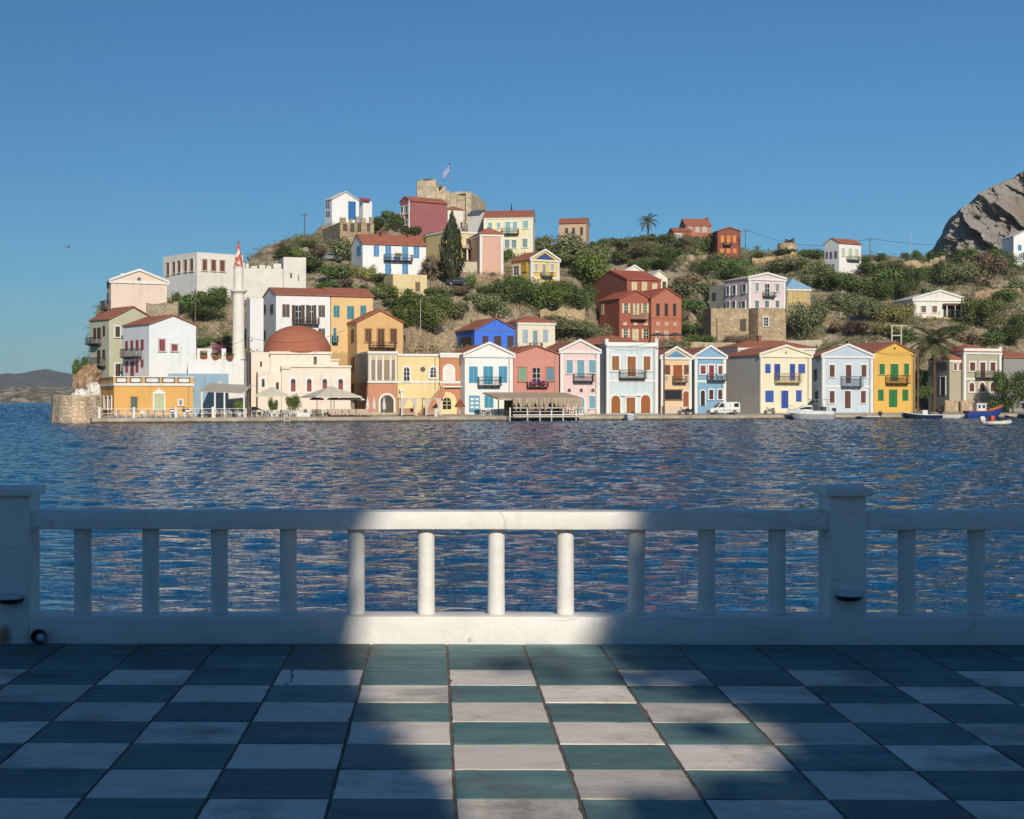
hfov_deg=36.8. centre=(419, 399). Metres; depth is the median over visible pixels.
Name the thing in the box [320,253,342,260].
car
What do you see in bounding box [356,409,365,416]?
lounge chair
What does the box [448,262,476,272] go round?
retaining wall
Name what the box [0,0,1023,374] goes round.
sky
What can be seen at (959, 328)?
bush
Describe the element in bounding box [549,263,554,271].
window
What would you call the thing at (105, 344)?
house
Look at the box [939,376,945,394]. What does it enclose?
door
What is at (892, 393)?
door
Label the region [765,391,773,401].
window
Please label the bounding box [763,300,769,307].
window
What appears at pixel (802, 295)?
window
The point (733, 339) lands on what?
bush
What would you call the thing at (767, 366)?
window
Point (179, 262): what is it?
window
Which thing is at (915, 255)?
bush
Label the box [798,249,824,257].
bush
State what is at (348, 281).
bush
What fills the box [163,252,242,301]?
monastery
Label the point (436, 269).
tree
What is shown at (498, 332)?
house
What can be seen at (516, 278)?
bush
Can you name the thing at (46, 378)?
hill
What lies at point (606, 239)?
bush
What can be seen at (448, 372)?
door
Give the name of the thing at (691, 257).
stone wall
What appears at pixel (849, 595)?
wall light
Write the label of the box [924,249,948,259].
bush
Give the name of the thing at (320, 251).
bush
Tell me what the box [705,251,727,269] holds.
bush
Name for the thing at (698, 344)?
stone wall
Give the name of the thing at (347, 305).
house
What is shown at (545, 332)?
window
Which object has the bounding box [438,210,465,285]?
cypress tree
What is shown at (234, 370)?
garden wall
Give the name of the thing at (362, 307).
window
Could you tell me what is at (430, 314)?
tree
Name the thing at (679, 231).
house
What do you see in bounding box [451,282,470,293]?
bush
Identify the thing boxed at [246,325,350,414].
mosque
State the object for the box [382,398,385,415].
closed parasol
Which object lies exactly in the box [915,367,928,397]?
tree
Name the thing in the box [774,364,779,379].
door
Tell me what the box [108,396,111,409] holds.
window
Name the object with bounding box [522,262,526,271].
window
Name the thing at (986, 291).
stone wall
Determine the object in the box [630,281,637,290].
window
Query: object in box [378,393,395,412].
door
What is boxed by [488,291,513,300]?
bush
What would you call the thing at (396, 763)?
terrace floor
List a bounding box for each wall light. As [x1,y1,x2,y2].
[0,593,23,604]
[835,590,862,601]
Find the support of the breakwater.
in the sea
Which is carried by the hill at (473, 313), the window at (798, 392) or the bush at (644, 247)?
the bush at (644, 247)
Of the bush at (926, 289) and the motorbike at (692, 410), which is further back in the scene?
the bush at (926, 289)
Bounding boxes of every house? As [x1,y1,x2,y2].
[85,306,150,376]
[99,376,193,415]
[100,269,168,312]
[120,314,197,375]
[246,298,262,352]
[262,287,331,347]
[323,287,373,365]
[324,191,359,226]
[346,309,404,393]
[350,232,426,277]
[359,198,371,222]
[383,274,426,297]
[396,196,447,238]
[418,353,462,413]
[425,231,477,261]
[447,206,464,231]
[453,341,515,413]
[455,318,514,348]
[467,210,484,231]
[469,227,504,275]
[483,210,535,256]
[506,316,556,347]
[507,345,560,391]
[510,249,560,290]
[547,339,601,413]
[558,218,589,257]
[621,265,643,270]
[647,270,668,287]
[658,346,693,412]
[667,228,692,248]
[679,218,711,249]
[683,345,727,412]
[703,308,785,342]
[709,285,723,307]
[711,227,741,258]
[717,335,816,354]
[723,272,786,308]
[726,344,813,412]
[786,279,811,323]
[812,341,874,412]
[823,238,861,274]
[851,342,916,412]
[931,344,1001,411]
[1001,230,1023,264]
[1001,350,1023,411]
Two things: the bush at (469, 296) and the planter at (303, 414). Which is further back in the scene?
the bush at (469, 296)
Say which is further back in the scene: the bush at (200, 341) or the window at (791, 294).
the window at (791, 294)
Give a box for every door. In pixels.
[130,361,133,375]
[152,393,165,410]
[295,305,300,324]
[309,305,312,323]
[347,306,353,318]
[348,201,355,219]
[376,328,385,348]
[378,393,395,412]
[385,246,390,261]
[385,263,390,274]
[402,247,407,261]
[402,263,407,273]
[442,364,454,381]
[469,395,479,411]
[483,366,492,383]
[494,336,500,346]
[504,221,510,232]
[533,330,537,344]
[533,368,539,384]
[541,263,546,275]
[576,359,585,377]
[576,396,584,412]
[609,394,621,412]
[624,396,636,412]
[625,354,637,375]
[632,329,638,340]
[639,393,651,412]
[673,365,681,380]
[682,390,689,405]
[699,389,705,405]
[707,364,715,379]
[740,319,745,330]
[764,283,769,297]
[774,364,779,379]
[780,389,789,407]
[790,364,794,379]
[843,390,851,407]
[844,364,852,382]
[848,248,852,257]
[889,363,899,380]
[889,390,896,406]
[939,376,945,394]
[979,361,986,376]
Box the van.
[706,402,740,413]
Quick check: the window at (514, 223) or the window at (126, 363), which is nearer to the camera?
the window at (126, 363)
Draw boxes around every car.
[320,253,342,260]
[445,277,468,285]
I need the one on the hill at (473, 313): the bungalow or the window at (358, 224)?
the bungalow
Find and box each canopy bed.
[398,398,416,415]
[422,398,440,415]
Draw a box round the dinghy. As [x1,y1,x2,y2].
[857,411,881,418]
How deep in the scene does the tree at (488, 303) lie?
252.58 m
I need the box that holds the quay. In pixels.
[90,412,1023,423]
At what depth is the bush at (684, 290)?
290.47 m
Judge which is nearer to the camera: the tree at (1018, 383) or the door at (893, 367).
the door at (893, 367)
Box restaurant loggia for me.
[354,351,397,413]
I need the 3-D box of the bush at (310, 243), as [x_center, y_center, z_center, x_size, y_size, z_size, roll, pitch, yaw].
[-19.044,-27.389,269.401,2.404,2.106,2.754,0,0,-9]
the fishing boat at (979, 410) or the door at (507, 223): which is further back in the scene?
the door at (507, 223)
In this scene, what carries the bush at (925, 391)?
on the quay
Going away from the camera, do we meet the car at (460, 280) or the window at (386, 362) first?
the window at (386, 362)
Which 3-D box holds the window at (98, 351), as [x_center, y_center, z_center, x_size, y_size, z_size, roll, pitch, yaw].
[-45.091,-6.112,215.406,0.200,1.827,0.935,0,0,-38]
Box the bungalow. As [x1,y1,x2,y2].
[891,289,967,320]
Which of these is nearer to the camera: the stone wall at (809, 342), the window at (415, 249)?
the window at (415, 249)
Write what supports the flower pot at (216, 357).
on the garden wall at (234, 370)
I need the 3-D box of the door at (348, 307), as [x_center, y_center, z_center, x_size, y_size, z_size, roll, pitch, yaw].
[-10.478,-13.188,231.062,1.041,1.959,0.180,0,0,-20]
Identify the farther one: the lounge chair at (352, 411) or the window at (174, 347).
the window at (174, 347)
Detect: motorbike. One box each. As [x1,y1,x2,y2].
[678,407,688,414]
[685,407,694,413]
[764,407,774,413]
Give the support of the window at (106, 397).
in the house at (121, 394)
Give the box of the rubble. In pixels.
[201,241,1023,369]
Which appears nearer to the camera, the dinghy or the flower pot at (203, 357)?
the flower pot at (203, 357)
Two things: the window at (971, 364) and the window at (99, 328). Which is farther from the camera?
the window at (971, 364)
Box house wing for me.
[926,354,961,411]
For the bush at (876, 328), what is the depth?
275.88 m
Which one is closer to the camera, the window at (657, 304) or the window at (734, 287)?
the window at (657, 304)
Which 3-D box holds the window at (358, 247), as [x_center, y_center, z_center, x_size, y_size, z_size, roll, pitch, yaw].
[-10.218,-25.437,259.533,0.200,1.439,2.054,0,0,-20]
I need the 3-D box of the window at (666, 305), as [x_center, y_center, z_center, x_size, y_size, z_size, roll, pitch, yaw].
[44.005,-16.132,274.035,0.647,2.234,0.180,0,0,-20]
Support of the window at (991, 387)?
in the house at (980, 366)
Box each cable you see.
[250,330,343,342]
[746,229,868,245]
[872,238,1000,244]
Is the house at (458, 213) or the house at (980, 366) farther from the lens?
the house at (458, 213)
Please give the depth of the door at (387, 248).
259.45 m
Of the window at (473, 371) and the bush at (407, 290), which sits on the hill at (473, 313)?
the bush at (407, 290)
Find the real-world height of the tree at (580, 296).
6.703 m
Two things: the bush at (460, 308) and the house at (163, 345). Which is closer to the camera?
the house at (163, 345)
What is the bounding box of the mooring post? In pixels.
[434,408,437,416]
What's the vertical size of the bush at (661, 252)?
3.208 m
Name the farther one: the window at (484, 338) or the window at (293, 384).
the window at (484, 338)
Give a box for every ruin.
[322,216,373,242]
[417,179,485,223]
[777,238,796,256]
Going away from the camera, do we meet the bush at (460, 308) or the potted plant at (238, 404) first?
the potted plant at (238, 404)
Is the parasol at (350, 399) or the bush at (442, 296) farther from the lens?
the bush at (442, 296)
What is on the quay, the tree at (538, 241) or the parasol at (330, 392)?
the parasol at (330, 392)
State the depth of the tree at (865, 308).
280.93 m
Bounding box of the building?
[168,374,227,414]
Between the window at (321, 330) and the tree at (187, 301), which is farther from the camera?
the tree at (187, 301)
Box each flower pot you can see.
[198,351,206,358]
[211,352,220,358]
[224,353,234,358]
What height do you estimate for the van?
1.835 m
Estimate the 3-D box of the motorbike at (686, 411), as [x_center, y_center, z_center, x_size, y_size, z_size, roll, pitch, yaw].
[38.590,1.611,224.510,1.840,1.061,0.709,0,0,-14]
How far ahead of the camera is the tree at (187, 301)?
235.82 m
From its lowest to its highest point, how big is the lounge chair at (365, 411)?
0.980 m
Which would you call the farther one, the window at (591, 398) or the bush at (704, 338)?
the bush at (704, 338)
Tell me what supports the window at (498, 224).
in the house at (516, 228)
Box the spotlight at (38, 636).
[31,629,45,643]
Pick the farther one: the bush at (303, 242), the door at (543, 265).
the door at (543, 265)
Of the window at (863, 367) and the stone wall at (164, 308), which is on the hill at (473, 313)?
the stone wall at (164, 308)
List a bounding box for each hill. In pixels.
[0,369,73,387]
[96,220,1023,415]
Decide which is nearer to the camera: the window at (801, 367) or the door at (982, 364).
the window at (801, 367)
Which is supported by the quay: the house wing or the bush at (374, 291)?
the house wing
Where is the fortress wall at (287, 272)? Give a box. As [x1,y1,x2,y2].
[243,257,305,299]
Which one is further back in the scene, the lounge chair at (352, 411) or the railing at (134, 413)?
the lounge chair at (352, 411)
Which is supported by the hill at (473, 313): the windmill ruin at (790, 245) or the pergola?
the windmill ruin at (790, 245)
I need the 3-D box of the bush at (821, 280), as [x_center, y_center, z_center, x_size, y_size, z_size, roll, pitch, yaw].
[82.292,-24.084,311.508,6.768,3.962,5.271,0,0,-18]
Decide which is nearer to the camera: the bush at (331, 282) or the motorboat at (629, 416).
the motorboat at (629, 416)
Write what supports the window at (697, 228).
in the house at (698, 227)
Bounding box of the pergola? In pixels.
[199,383,251,416]
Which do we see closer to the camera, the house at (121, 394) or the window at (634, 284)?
the house at (121, 394)
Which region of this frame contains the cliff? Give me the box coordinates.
[925,171,1023,258]
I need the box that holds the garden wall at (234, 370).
[188,348,245,412]
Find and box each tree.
[71,356,87,374]
[177,291,206,312]
[203,286,228,308]
[329,237,351,261]
[391,304,416,329]
[395,298,453,330]
[420,254,443,281]
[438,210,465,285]
[471,292,514,316]
[490,276,517,295]
[504,275,545,305]
[523,284,573,311]
[535,235,550,249]
[540,231,597,266]
[540,278,575,299]
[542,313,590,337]
[557,282,599,310]
[567,265,597,284]
[573,249,615,297]
[586,245,614,264]
[638,213,658,235]
[713,254,759,279]
[786,300,829,338]
[826,270,856,290]
[829,291,865,313]
[844,275,873,296]
[851,295,889,321]
[870,266,905,285]
[870,280,895,300]
[873,301,915,323]
[884,276,921,299]
[899,264,930,283]
[907,326,961,411]
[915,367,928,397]
[919,258,955,281]
[934,260,981,285]
[958,251,1009,286]
[959,294,1007,328]
[987,249,1023,276]
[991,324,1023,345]
[991,370,1023,412]
[1014,369,1023,407]
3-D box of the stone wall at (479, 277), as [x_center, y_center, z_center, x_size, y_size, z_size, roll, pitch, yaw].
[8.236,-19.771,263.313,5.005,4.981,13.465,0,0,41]
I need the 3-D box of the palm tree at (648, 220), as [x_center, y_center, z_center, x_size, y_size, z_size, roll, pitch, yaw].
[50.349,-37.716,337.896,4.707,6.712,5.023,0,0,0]
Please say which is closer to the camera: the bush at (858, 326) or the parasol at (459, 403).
the parasol at (459, 403)
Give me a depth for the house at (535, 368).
220.46 m
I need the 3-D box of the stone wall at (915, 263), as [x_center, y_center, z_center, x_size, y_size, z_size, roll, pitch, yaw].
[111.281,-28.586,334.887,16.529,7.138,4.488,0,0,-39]
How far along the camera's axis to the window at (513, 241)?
295.21 m
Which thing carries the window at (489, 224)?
in the house at (516, 228)
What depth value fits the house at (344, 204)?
291.33 m
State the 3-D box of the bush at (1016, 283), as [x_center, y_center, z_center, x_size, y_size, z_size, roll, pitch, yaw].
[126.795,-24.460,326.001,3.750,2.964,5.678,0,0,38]
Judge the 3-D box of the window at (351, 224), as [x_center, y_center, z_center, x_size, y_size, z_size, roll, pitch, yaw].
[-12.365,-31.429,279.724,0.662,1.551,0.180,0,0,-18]
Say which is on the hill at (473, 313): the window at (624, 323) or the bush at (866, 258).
the bush at (866, 258)
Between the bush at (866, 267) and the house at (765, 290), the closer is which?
the house at (765, 290)
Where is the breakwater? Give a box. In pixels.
[50,395,103,423]
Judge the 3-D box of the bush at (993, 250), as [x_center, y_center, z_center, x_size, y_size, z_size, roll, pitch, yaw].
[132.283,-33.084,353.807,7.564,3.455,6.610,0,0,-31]
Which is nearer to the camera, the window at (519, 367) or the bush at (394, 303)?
the window at (519, 367)
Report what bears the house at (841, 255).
on the hill at (473, 313)
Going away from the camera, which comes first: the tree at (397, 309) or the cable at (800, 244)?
the tree at (397, 309)
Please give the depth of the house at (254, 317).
226.39 m
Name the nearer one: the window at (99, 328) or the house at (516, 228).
the window at (99, 328)
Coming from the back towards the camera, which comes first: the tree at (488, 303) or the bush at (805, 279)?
the bush at (805, 279)
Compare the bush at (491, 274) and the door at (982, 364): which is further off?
the bush at (491, 274)
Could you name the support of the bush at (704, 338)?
on the hill at (473, 313)
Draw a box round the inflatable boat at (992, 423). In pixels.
[979,416,1011,425]
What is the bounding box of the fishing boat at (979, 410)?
[963,402,1003,417]
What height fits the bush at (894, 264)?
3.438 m
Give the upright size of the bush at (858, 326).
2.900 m
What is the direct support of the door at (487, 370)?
in the house at (486, 367)
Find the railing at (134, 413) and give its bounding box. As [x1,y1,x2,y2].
[98,407,246,417]
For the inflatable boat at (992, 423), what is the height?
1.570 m
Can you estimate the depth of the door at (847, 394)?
242.25 m
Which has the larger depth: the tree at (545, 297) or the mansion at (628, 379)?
the tree at (545, 297)
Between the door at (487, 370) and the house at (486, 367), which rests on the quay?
the house at (486, 367)
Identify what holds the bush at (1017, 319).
on the hill at (473, 313)
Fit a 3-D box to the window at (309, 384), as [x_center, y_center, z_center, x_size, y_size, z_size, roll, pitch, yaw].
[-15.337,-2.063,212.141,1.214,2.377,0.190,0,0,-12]
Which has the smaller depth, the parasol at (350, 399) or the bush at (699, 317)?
the parasol at (350, 399)
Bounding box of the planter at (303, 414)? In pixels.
[297,413,309,416]
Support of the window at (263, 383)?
in the mosque
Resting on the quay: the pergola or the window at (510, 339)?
the pergola
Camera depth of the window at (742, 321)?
279.98 m
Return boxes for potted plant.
[233,400,247,416]
[268,398,277,416]
[285,394,301,416]
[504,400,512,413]
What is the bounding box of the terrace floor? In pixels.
[0,643,1023,818]
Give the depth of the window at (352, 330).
228.63 m
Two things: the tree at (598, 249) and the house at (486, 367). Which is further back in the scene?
the tree at (598, 249)
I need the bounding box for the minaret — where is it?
[230,239,246,358]
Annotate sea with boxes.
[0,402,1023,611]
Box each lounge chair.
[328,409,337,416]
[335,409,344,416]
[342,409,351,416]
[349,409,358,416]
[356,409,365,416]
[362,409,371,416]
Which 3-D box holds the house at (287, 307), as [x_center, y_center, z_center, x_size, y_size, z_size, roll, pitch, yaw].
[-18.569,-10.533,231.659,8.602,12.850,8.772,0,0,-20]
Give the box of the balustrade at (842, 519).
[0,485,1023,645]
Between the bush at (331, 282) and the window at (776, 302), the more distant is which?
the window at (776, 302)
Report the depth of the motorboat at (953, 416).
238.97 m
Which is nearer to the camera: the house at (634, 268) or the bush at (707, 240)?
the house at (634, 268)
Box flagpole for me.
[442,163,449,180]
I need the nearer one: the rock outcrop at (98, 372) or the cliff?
the rock outcrop at (98, 372)
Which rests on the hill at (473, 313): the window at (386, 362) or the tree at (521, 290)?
the tree at (521, 290)
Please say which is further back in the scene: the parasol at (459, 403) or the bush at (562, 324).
the bush at (562, 324)
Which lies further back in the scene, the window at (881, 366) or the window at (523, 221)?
the window at (523, 221)
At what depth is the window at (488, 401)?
217.52 m
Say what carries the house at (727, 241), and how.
on the hill at (473, 313)
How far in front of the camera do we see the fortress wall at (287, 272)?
250.09 m
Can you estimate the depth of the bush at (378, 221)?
291.40 m
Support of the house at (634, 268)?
on the hill at (473, 313)
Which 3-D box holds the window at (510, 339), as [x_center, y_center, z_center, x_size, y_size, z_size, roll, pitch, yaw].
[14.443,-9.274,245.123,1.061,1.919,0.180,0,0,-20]
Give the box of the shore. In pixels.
[0,385,73,402]
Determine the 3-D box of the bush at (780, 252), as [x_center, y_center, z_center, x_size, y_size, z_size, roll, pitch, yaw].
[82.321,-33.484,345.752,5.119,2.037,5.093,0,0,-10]
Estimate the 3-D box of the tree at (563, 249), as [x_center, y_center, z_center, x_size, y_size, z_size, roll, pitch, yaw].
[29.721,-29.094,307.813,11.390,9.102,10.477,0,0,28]
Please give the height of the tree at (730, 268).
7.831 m
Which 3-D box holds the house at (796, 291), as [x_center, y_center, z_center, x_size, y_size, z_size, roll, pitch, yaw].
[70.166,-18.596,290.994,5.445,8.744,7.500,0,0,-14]
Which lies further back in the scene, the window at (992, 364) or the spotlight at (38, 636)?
the window at (992, 364)
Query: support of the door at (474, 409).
in the house at (486, 367)
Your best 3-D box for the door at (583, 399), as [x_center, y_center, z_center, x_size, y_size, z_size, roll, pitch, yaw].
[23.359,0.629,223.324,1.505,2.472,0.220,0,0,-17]
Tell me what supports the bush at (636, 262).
on the hill at (473, 313)
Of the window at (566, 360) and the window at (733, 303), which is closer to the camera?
the window at (566, 360)
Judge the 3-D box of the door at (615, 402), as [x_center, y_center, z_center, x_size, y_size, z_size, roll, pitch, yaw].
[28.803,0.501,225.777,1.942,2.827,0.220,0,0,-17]
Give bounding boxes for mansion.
[582,335,658,413]
[593,270,682,344]
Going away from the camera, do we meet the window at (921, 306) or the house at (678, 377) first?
the house at (678, 377)
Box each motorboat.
[624,411,637,420]
[787,399,835,419]
[902,409,942,418]
[938,411,964,417]
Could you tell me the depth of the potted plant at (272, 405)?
198.12 m
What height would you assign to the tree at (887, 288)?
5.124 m
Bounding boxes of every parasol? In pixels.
[254,387,289,415]
[301,386,361,415]
[337,398,364,399]
[366,397,369,415]
[372,398,375,415]
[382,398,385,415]
[455,399,464,414]
[649,333,665,335]
[666,333,683,335]
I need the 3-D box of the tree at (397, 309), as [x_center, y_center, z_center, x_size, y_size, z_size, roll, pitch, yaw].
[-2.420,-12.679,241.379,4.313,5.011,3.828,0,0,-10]
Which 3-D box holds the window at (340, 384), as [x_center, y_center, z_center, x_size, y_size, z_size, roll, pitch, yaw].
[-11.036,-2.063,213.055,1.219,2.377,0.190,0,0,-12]
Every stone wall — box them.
[146,301,178,315]
[405,328,454,353]
[458,272,502,286]
[540,306,584,324]
[687,255,711,260]
[691,342,734,347]
[750,256,797,265]
[785,340,821,347]
[900,256,944,271]
[972,288,1021,298]
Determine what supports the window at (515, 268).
in the house at (544, 265)
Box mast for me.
[420,300,420,330]
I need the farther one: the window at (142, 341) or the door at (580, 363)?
the door at (580, 363)
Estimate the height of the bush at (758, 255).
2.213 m
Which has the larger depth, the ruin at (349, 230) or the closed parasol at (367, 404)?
the ruin at (349, 230)
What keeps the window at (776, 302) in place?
in the house at (765, 290)
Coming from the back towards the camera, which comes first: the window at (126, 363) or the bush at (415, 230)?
the bush at (415, 230)
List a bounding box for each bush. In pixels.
[170,290,180,302]
[183,304,229,319]
[196,335,211,346]
[211,336,232,343]
[212,344,231,353]
[270,246,291,260]
[279,239,292,246]
[282,240,301,250]
[290,248,310,257]
[292,239,305,246]
[292,254,313,261]
[301,254,324,272]
[305,238,318,247]
[309,245,327,257]
[314,278,342,288]
[317,264,351,278]
[337,278,353,286]
[348,264,362,277]
[348,285,369,291]
[362,264,377,279]
[368,287,387,299]
[370,272,388,282]
[373,215,384,229]
[375,282,399,297]
[381,209,394,219]
[383,213,404,230]
[383,296,408,308]
[399,288,415,295]
[400,225,422,235]
[401,292,429,308]
[422,287,438,294]
[427,292,451,307]
[437,287,455,296]
[445,300,469,318]
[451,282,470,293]
[463,292,489,303]
[464,275,476,287]
[476,285,493,293]
[483,271,496,275]
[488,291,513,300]
[503,248,512,261]
[505,274,525,282]
[574,321,614,337]
[590,238,605,245]
[595,237,616,245]
[596,244,610,252]
[611,238,632,250]
[612,250,634,261]
[620,249,643,257]
[624,236,640,243]
[627,257,652,269]
[630,240,659,258]
[639,233,656,240]
[648,243,671,257]
[648,255,681,270]
[653,233,674,243]
[663,246,682,259]
[667,282,701,300]
[669,233,704,252]
[673,272,703,285]
[681,298,708,311]
[681,311,690,320]
[681,322,702,334]
[684,333,717,342]
[690,259,717,275]
[693,310,702,323]
[694,233,713,251]
[694,281,717,297]
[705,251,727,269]
[720,334,756,342]
[750,252,764,257]
[764,257,785,272]
[774,247,796,254]
[780,255,808,271]
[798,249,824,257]
[799,273,818,287]
[805,260,835,274]
[808,272,838,290]
[829,321,850,331]
[845,319,870,332]
[856,260,885,274]
[861,255,870,263]
[869,321,899,335]
[873,253,889,261]
[885,259,904,272]
[890,328,918,341]
[900,252,908,258]
[909,250,923,260]
[915,385,933,399]
[920,285,935,293]
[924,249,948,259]
[944,324,965,335]
[950,246,981,262]
[954,331,985,343]
[977,330,1005,344]
[978,248,1002,257]
[987,396,1011,408]
[991,288,1019,300]
[1007,278,1023,289]
[1008,314,1023,327]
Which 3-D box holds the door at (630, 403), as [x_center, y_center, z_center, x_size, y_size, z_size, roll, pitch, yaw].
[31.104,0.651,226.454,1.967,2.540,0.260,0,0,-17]
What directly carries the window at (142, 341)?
in the house at (163, 345)
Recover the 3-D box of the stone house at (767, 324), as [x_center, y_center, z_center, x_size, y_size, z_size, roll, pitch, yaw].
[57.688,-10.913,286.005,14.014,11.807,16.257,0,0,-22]
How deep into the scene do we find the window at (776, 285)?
285.43 m
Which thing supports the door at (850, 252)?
in the house at (841, 255)
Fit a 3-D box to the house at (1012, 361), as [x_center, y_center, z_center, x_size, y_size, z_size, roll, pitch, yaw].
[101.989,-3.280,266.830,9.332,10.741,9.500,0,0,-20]
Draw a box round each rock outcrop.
[71,388,88,394]
[72,364,96,392]
[81,364,102,383]
[86,382,100,394]
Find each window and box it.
[97,327,100,337]
[97,350,100,362]
[104,396,107,409]
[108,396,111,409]
[113,325,121,337]
[114,363,121,375]
[125,361,127,371]
[129,396,138,410]
[136,361,138,371]
[141,339,143,349]
[157,338,166,351]
[165,262,170,275]
[170,343,178,351]
[172,261,175,274]
[176,260,181,273]
[177,399,183,405]
[183,259,187,272]
[189,258,194,271]
[201,258,207,271]
[210,259,216,271]
[218,259,225,272]
[260,376,266,388]
[270,304,273,312]
[282,304,289,316]
[289,376,297,393]
[305,376,313,393]
[318,305,324,316]
[318,328,324,335]
[320,377,328,389]
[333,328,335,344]
[334,305,339,316]
[336,377,344,390]
[350,223,353,231]
[351,329,353,341]
[351,357,353,370]
[357,223,360,231]
[357,245,360,254]
[360,305,365,314]
[364,328,372,342]
[371,360,374,379]
[374,245,378,255]
[377,360,381,379]
[384,360,388,379]
[389,328,397,342]
[392,360,394,379]
[402,366,410,381]
[413,247,418,257]
[415,282,419,290]
[429,366,437,378]
[438,392,456,413]
[460,336,471,346]
[465,237,470,245]
[469,366,477,382]
[482,336,487,343]
[484,395,492,407]
[487,222,492,228]
[496,222,500,228]
[499,366,506,382]
[504,239,510,248]
[507,336,513,347]
[511,239,517,248]
[512,221,517,229]
[512,264,519,276]
[517,366,527,381]
[521,238,528,247]
[522,220,528,228]
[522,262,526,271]
[523,329,527,342]
[533,263,538,271]
[543,329,547,341]
[545,366,554,381]
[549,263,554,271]
[565,359,573,373]
[587,359,596,373]
[588,395,596,408]
[601,304,603,314]
[610,354,621,371]
[622,321,627,325]
[624,303,627,312]
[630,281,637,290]
[640,281,647,291]
[641,354,652,371]
[642,321,648,325]
[644,329,647,338]
[651,282,657,288]
[656,303,659,315]
[664,330,668,339]
[665,303,667,315]
[665,389,682,399]
[673,303,675,315]
[695,226,699,232]
[699,364,707,374]
[707,389,714,399]
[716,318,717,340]
[716,364,724,374]
[716,389,723,399]
[725,285,729,295]
[731,300,735,307]
[732,285,736,294]
[741,300,745,307]
[742,283,746,292]
[754,282,759,291]
[754,300,759,307]
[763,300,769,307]
[763,316,769,326]
[765,364,770,372]
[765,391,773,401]
[774,283,779,291]
[774,300,779,307]
[788,291,795,303]
[796,390,801,401]
[798,364,804,372]
[799,291,805,303]
[814,369,816,379]
[828,364,835,377]
[828,390,835,403]
[841,248,845,256]
[859,390,866,403]
[860,364,867,377]
[878,363,885,374]
[878,390,883,400]
[902,390,907,400]
[903,363,909,374]
[920,305,926,312]
[931,305,937,312]
[953,362,957,370]
[968,361,976,371]
[968,381,975,392]
[978,381,985,392]
[989,361,996,371]
[989,381,996,392]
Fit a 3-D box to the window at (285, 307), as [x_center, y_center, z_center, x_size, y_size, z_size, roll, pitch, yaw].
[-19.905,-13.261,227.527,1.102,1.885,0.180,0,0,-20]
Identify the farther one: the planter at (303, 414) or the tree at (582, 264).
the tree at (582, 264)
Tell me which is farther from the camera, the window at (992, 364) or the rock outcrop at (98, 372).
the window at (992, 364)
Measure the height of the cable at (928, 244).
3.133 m
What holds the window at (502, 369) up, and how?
in the house at (486, 367)
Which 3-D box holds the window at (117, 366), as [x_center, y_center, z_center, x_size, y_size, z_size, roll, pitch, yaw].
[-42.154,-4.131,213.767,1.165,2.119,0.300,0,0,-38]
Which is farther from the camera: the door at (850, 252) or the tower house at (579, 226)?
the door at (850, 252)
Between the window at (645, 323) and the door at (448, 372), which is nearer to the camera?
the door at (448, 372)
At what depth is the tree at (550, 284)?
271.15 m
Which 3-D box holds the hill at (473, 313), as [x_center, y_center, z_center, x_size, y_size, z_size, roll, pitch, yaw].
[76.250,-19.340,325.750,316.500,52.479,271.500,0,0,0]
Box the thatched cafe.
[483,392,583,420]
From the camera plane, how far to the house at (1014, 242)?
362.15 m
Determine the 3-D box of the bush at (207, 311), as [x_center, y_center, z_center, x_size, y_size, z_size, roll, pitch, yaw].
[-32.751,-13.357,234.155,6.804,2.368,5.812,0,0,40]
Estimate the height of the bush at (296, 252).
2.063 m
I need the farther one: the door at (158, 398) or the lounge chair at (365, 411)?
the lounge chair at (365, 411)
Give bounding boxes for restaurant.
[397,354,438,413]
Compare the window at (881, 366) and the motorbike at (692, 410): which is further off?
the window at (881, 366)
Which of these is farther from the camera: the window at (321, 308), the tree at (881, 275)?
the tree at (881, 275)
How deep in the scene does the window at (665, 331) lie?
273.96 m
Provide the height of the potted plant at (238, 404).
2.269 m
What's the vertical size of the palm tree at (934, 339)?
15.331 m
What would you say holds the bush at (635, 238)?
on the hill at (473, 313)
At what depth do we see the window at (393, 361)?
215.04 m
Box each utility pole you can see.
[192,289,198,323]
[244,337,252,415]
[301,213,307,238]
[660,338,667,413]
[745,229,745,258]
[890,325,906,343]
[917,349,918,412]
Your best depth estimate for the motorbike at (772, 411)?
231.50 m
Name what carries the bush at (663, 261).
on the hill at (473, 313)
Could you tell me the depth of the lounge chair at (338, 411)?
201.96 m
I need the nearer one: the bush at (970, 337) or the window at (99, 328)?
the window at (99, 328)

